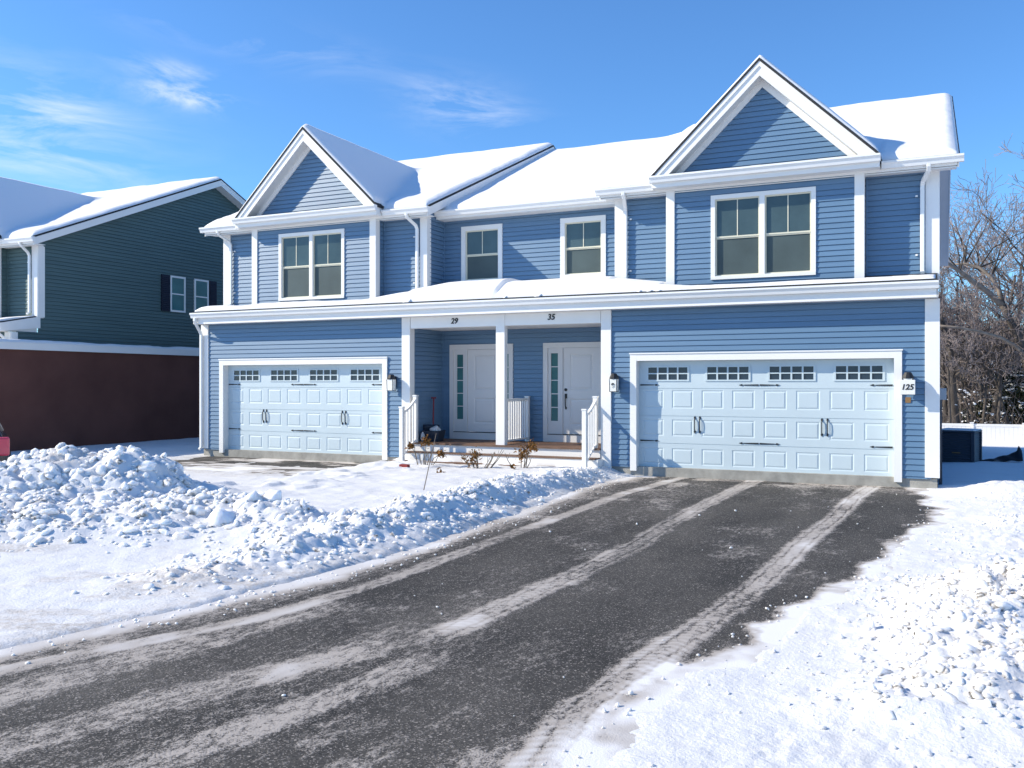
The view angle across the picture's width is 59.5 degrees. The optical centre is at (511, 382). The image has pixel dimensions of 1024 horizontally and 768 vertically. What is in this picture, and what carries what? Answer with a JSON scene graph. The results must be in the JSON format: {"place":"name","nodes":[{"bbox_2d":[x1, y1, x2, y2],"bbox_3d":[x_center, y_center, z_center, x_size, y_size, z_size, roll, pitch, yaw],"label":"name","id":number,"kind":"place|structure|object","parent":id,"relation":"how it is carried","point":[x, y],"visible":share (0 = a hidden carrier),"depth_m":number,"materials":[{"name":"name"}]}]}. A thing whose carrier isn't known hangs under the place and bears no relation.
{"place":"outdoors","nodes":[
{"label":"outdoors","id":0,"kind":"place"},
{"bbox_2d":[0,338,198,349],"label":"coping snow","id":1,"kind":"structure","parent":0,"point":[78,343],"depth_m":25.65,"materials":[{"name":"white snow"}]},
{"bbox_2d":[173,456,361,474],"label":"driveway","id":2,"kind":"structure","parent":0,"point":[213,463],"depth_m":20.80,"materials":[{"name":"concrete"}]},
{"bbox_2d":[205,124,552,226],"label":"roof snow","id":3,"kind":"structure","parent":0,"point":[386,182],"depth_m":23.62,"materials":[{"name":"white snow"}]},
{"bbox_2d":[0,475,951,767],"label":"driveway","id":4,"kind":"structure","parent":0,"point":[380,665],"depth_m":6.54,"materials":[{"name":"grey asphalt"}]},
{"bbox_2d":[10,480,930,766],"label":"snow crumbs","id":5,"kind":"object","parent":4,"relation":"on","point":[630,692],"visible":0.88,"depth_m":7.58,"materials":[{"name":"white snow"}]},
{"bbox_2d":[0,431,1023,767],"bbox_3d":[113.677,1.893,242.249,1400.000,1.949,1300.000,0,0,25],"label":"snow ground","id":6,"kind":"structure","parent":0,"point":[694,721],"depth_m":8.09,"materials":[{"name":"white snow"}]},
{"bbox_2d":[0,422,10,461],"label":"parked car","id":7,"kind":"object","parent":6,"relation":"on","point":[5,452],"visible":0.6,"depth_m":13.97,"materials":[{"name":"red paint"}]},
{"bbox_2d":[0,342,198,450],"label":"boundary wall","id":8,"kind":"structure","parent":6,"relation":"on","point":[53,395],"depth_m":25.90,"materials":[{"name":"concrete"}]},
{"bbox_2d":[0,179,245,347],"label":"neighbour house","id":9,"kind":"structure","parent":6,"relation":"on","point":[149,273],"depth_m":27.54,"materials":[{"name":"teal plastic"}]},
{"bbox_2d":[0,315,33,320],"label":"roof snow","id":10,"kind":"structure","parent":9,"relation":"on","point":[8,318],"depth_m":24.41,"materials":[{"name":"white snow"}]},
{"bbox_2d":[0,177,240,238],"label":"roof snow","id":11,"kind":"structure","parent":9,"relation":"on","point":[28,209],"depth_m":27.52,"materials":[{"name":"white snow"}]},
{"bbox_2d":[161,274,185,312],"bbox_3d":[-11.074,-2.910,29.319,0.062,1.180,1.020,0,0,25],"label":"window","id":12,"kind":"structure","parent":9,"relation":"in","point":[173,288],"depth_m":29.32,"materials":[{"name":"white glass"}]},
{"bbox_2d":[194,279,216,311],"bbox_3d":[-10.468,-2.910,30.603,0.062,1.180,1.020,0,0,25],"label":"window","id":13,"kind":"structure","parent":9,"relation":"in","point":[205,291],"depth_m":30.57,"materials":[{"name":"white glass"}]},
{"bbox_2d":[0,442,387,558],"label":"snow pile","id":14,"kind":"object","parent":6,"relation":"on","point":[219,517],"visible":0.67,"depth_m":11.48,"materials":[{"name":"white snow"}]},
{"bbox_2d":[71,466,629,596],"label":"snow bank","id":15,"kind":"structure","parent":6,"relation":"on","point":[425,514],"depth_m":10.49,"materials":[{"name":"white snow"}]},
{"bbox_2d":[399,464,409,466],"bbox_3d":[-2.184,1.688,18.200,0.200,0.060,0.100,0,0,25],"label":"brick","id":16,"kind":"object","parent":6,"relation":"on","point":[404,465],"visible":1,"depth_m":18.16,"materials":[{"name":"red brick"}]},
{"bbox_2d":[404,434,446,464],"bbox_3d":[-1.816,1.454,18.792,0.980,0.750,0.314,0,0,25],"label":"hydrangea shrub","id":17,"kind":"object","parent":6,"relation":"on","point":[426,441],"visible":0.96,"depth_m":18.79,"materials":[{"name":"brown plant"}]},
{"bbox_2d":[423,435,435,489],"bbox_3d":[-1.321,1.289,14.361,0.232,0.973,0.020,0,0,11],"label":"dry stalk","id":18,"kind":"object","parent":6,"relation":"on","point":[429,464],"visible":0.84,"depth_m":14.36,"materials":[{"name":"brown plant"}]},
{"bbox_2d":[459,446,503,468],"bbox_3d":[-0.608,1.576,18.397,0.975,0.542,0.336,0,0,25],"label":"hydrangea shrub","id":19,"kind":"object","parent":6,"relation":"on","point":[475,456],"visible":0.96,"depth_m":18.39,"materials":[{"name":"brown plant"}]},
{"bbox_2d":[505,438,538,467],"bbox_3d":[0.190,1.469,18.309,0.751,0.712,0.320,0,0,25],"label":"hydrangea shrub","id":20,"kind":"object","parent":6,"relation":"on","point":[529,451],"visible":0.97,"depth_m":18.25,"materials":[{"name":"brown plant"}]},
{"bbox_2d":[189,57,963,487],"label":"duplex house","id":21,"kind":"structure","parent":6,"relation":"on","point":[751,179],"depth_m":18.43,"materials":[{"name":"blue plastic"}]},
{"bbox_2d":[228,364,381,454],"bbox_3d":[-5.121,0.663,22.046,4.885,2.257,0.111,0,0,25],"label":"garage door","id":22,"kind":"structure","parent":21,"relation":"in","point":[319,408],"depth_m":22.00,"materials":[{"name":"white metal"}]},
{"bbox_2d":[278,228,344,300],"bbox_3d":[-4.995,-2.917,22.327,2.017,1.695,0.093,0,0,25],"label":"window","id":23,"kind":"structure","parent":21,"relation":"in","point":[311,264],"depth_m":22.31,"materials":[{"name":"beige"}]},
{"bbox_2d":[386,374,395,390],"bbox_3d":[-2.763,-0.002,20.609,0.200,0.376,0.235,0,0,25],"label":"wall lantern","id":24,"kind":"object","parent":21,"relation":"attached to","point":[391,382],"depth_m":20.53,"materials":[{"name":"white glass"}]},
{"bbox_2d":[423,397,439,430],"bbox_3d":[-1.858,0.841,21.168,0.409,0.998,0.333,0,0,13],"label":"snow shovel","id":25,"kind":"object","parent":21,"relation":"on","point":[427,426],"visible":0.45,"depth_m":21.07,"materials":[{"name":"red paint"}]},
{"bbox_2d":[422,430,445,441],"bbox_3d":[-1.822,1.235,20.870,0.440,0.250,0.380,0,0,19],"label":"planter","id":26,"kind":"object","parent":21,"relation":"on","point":[438,434],"visible":0.9,"depth_m":20.71,"materials":[{"name":"black plastic"}]},
{"bbox_2d":[429,425,440,430],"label":"snow","id":27,"kind":"structure","parent":26,"relation":"in","point":[435,428],"depth_m":20.74,"materials":[{"name":"white snow"}]},
{"bbox_2d":[449,344,513,439],"bbox_3d":[-0.738,0.220,21.454,1.700,2.280,0.118,0,0,25],"label":"entry door","id":28,"kind":"structure","parent":21,"relation":"in","point":[472,372],"depth_m":21.54,"materials":[{"name":"white metal"}]},
{"bbox_2d":[461,224,502,280],"bbox_3d":[-0.720,-3.090,21.570,1.105,1.390,0.093,0,0,25],"label":"window","id":29,"kind":"structure","parent":21,"relation":"in","point":[481,245],"depth_m":21.59,"materials":[{"name":"beige plastic"}]},
{"bbox_2d":[439,132,680,210],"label":"roof snow","id":30,"kind":"structure","parent":21,"relation":"on","point":[575,172],"depth_m":23.09,"materials":[{"name":"white snow"}]},
{"bbox_2d":[543,342,600,442],"bbox_3d":[1.500,0.220,20.397,1.700,2.280,0.118,0,0,25],"label":"entry door","id":31,"kind":"structure","parent":21,"relation":"in","point":[571,370],"depth_m":20.49,"materials":[{"name":"white metal"}]},
{"bbox_2d":[560,215,605,277],"bbox_3d":[1.627,-3.090,20.462,1.105,1.390,0.093,0,0,25],"label":"window","id":32,"kind":"structure","parent":21,"relation":"in","point":[582,239],"depth_m":20.48,"materials":[{"name":"beige plastic"}]},
{"bbox_2d":[609,373,618,391],"bbox_3d":[2.093,-0.002,18.316,0.200,0.376,0.235,0,0,25],"label":"wall lantern","id":33,"kind":"object","parent":21,"relation":"attached to","point":[614,382],"depth_m":18.23,"materials":[{"name":"white glass"}]},
{"bbox_2d":[711,186,815,279],"bbox_3d":[4.928,-2.917,17.642,2.017,1.695,0.093,0,0,25],"label":"window","id":34,"kind":"structure","parent":21,"relation":"in","point":[771,233],"depth_m":17.62,"materials":[{"name":"beige plastic"}]},
{"bbox_2d":[639,358,893,475],"bbox_3d":[4.791,0.663,17.366,4.885,2.257,0.111,0,0,25],"label":"garage door","id":35,"kind":"structure","parent":21,"relation":"in","point":[823,416],"depth_m":17.27,"materials":[{"name":"white metal"}]},
{"bbox_2d":[600,55,958,187],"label":"roof snow","id":36,"kind":"structure","parent":21,"relation":"on","point":[910,127],"depth_m":19.28,"materials":[{"name":"white snow"}]},
{"bbox_2d":[899,372,914,394],"bbox_3d":[7.048,0.010,15.968,0.257,0.400,0.250,0,0,25],"label":"number sign","id":37,"kind":"object","parent":21,"relation":"attached to","point":[907,385],"depth_m":15.87,"materials":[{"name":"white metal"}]},
{"bbox_2d":[940,292,982,385],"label":"bare tree","id":38,"kind":"object","parent":6,"relation":"on","point":[969,352],"visible":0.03,"depth_m":52.78,"materials":[{"name":"brown plant"}]},
{"bbox_2d":[942,428,981,461],"bbox_3d":[10.584,1.409,21.354,0.971,1.028,0.800,0,0,39],"label":"air conditioner","id":39,"kind":"object","parent":6,"relation":"on","point":[961,444],"visible":0.81,"depth_m":21.03,"materials":[{"name":"black metal"}]},
{"bbox_2d":[940,301,1000,422],"bbox_3d":[18.969,-0.922,39.975,4.397,7.418,4.548,0,0,11],"label":"bare tree","id":40,"kind":"object","parent":6,"relation":"on","point":[952,362],"visible":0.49,"depth_m":39.08,"materials":[{"name":"brown plant"}]},
{"bbox_2d":[938,261,1002,423],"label":"bare tree","id":41,"kind":"object","parent":6,"relation":"on","point":[962,385],"visible":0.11,"depth_m":42.03,"materials":[{"name":"brown plant"}]},
{"bbox_2d":[959,409,986,423],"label":"evergreen shrub","id":42,"kind":"object","parent":6,"relation":"on","point":[963,417],"visible":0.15,"depth_m":43.69,"materials":[{"name":"green plant"}]},
{"bbox_2d":[939,295,1012,422],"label":"bare tree","id":43,"kind":"object","parent":6,"relation":"on","point":[954,401],"visible":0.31,"depth_m":40.24,"materials":[{"name":"brown plant"}]},
{"bbox_2d":[938,253,1021,423],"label":"bare tree","id":44,"kind":"object","parent":6,"relation":"on","point":[969,398],"visible":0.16,"depth_m":42.92,"materials":[{"name":"brown plant"}]},
{"bbox_2d":[938,213,1022,400],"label":"bare tree","id":45,"kind":"object","parent":6,"relation":"on","point":[980,388],"visible":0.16,"depth_m":47.94,"materials":[{"name":"brown plant"}]},
{"bbox_2d":[938,239,1023,421],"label":"bare tree","id":46,"kind":"object","parent":6,"relation":"on","point":[944,378],"visible":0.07,"depth_m":43.13,"materials":[{"name":"brown plant"}]},
{"bbox_2d":[971,400,990,418],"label":"evergreen shrub","id":47,"kind":"object","parent":6,"relation":"on","point":[981,404],"visible":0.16,"depth_m":44.81,"materials":[{"name":"green plant"}]},
{"bbox_2d":[939,210,1023,408],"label":"bare tree","id":48,"kind":"object","parent":6,"relation":"on","point":[957,282],"visible":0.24,"depth_m":46.33,"materials":[{"name":"brown plant"}]},
{"bbox_2d":[939,271,1023,420],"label":"bare tree","id":49,"kind":"object","parent":6,"relation":"on","point":[954,299],"visible":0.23,"depth_m":42.88,"materials":[{"name":"brown plant"}]},
{"bbox_2d":[940,313,1022,417],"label":"woods","id":50,"kind":"object","parent":6,"relation":"on","point":[973,383],"visible":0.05,"depth_m":58.02,"materials":[{"name":"brown plant"}]},
{"bbox_2d":[940,183,1023,370],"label":"leaning tree","id":51,"kind":"object","parent":6,"relation":"on","point":[999,300],"visible":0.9,"depth_m":38.87,"materials":[{"name":"grey plant"}]},
{"bbox_2d":[940,133,1023,365],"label":"bare tree","id":52,"kind":"object","parent":6,"relation":"on","point":[987,218],"visible":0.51,"depth_m":45.11,"materials":[{"name":"brown plant"}]},
{"bbox_2d":[940,226,1023,423],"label":"bare tree","id":53,"kind":"object","parent":6,"relation":"on","point":[995,400],"visible":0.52,"depth_m":41.39,"materials":[{"name":"brown plant"}]},
{"bbox_2d":[940,293,1023,423],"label":"bare tree","id":54,"kind":"object","parent":6,"relation":"on","point":[996,384],"visible":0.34,"depth_m":40.83,"materials":[{"name":"brown plant"}]},
{"bbox_2d":[941,278,1023,423],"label":"bare tree","id":55,"kind":"object","parent":6,"relation":"on","point":[986,369],"visible":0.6,"depth_m":40.01,"materials":[{"name":"brown plant"}]},
{"bbox_2d":[942,283,1023,423],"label":"bare tree","id":56,"kind":"object","parent":6,"relation":"on","point":[1000,384],"visible":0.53,"depth_m":40.16,"materials":[{"name":"brown plant"}]},
{"bbox_2d":[942,422,1023,445],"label":"vinyl fence","id":57,"kind":"object","parent":6,"relation":"on","point":[992,434],"visible":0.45,"depth_m":34.83,"materials":[{"name":"white plastic"}]},
{"bbox_2d":[942,390,1023,441],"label":"undergrowth","id":58,"kind":"object","parent":6,"relation":"on","point":[991,419],"visible":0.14,"depth_m":40.83,"materials":[{"name":"brown plant"}]},
{"bbox_2d":[947,389,1019,422],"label":"snow clots","id":59,"kind":"object","parent":6,"relation":"on","point":[992,414],"visible":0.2,"depth_m":40.45,"materials":[{"name":"white snow"}]},
{"bbox_2d":[945,192,1023,407],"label":"bare tree","id":60,"kind":"object","parent":6,"relation":"on","point":[997,278],"visible":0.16,"depth_m":48.81,"materials":[{"name":"brown plant"}]},
{"bbox_2d":[947,215,1023,315],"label":"bare tree","id":61,"kind":"object","parent":6,"relation":"on","point":[999,266],"visible":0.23,"depth_m":48.44,"materials":[{"name":"grey plant"}]},
{"bbox_2d":[961,216,1023,328],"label":"bare tree","id":62,"kind":"object","parent":6,"relation":"on","point":[1017,252],"visible":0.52,"depth_m":42.48,"materials":[{"name":"grey plant"}]},
{"bbox_2d":[979,376,1022,432],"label":"evergreen shrub","id":63,"kind":"object","parent":6,"relation":"on","point":[990,407],"visible":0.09,"depth_m":43.35,"materials":[{"name":"green plant"}]},
{"bbox_2d":[982,446,1022,461],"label":"plastic sheet","id":64,"kind":"object","parent":6,"relation":"on","point":[1017,455],"visible":0.98,"depth_m":21.03,"materials":[{"name":"black plastic"}]},
{"bbox_2d":[991,371,1023,430],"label":"evergreen shrub","id":65,"kind":"object","parent":6,"relation":"on","point":[1019,405],"visible":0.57,"depth_m":42.37,"materials":[{"name":"green plant"}]},
{"bbox_2d":[995,364,1023,429],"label":"evergreen shrub","id":66,"kind":"object","parent":6,"relation":"on","point":[1012,382],"visible":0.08,"depth_m":45.67,"materials":[{"name":"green plant"}]},
{"bbox_2d":[0,0,1023,336],"label":"sky","id":67,"kind":"structure","parent":0,"point":[96,95],"materials":[{"name":"blue"}]},
{"bbox_2d":[195,274,935,311],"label":"roof snow","id":68,"kind":"structure","parent":0,"point":[489,288],"depth_m":19.22,"materials":[{"name":"white snow"}]}
]}

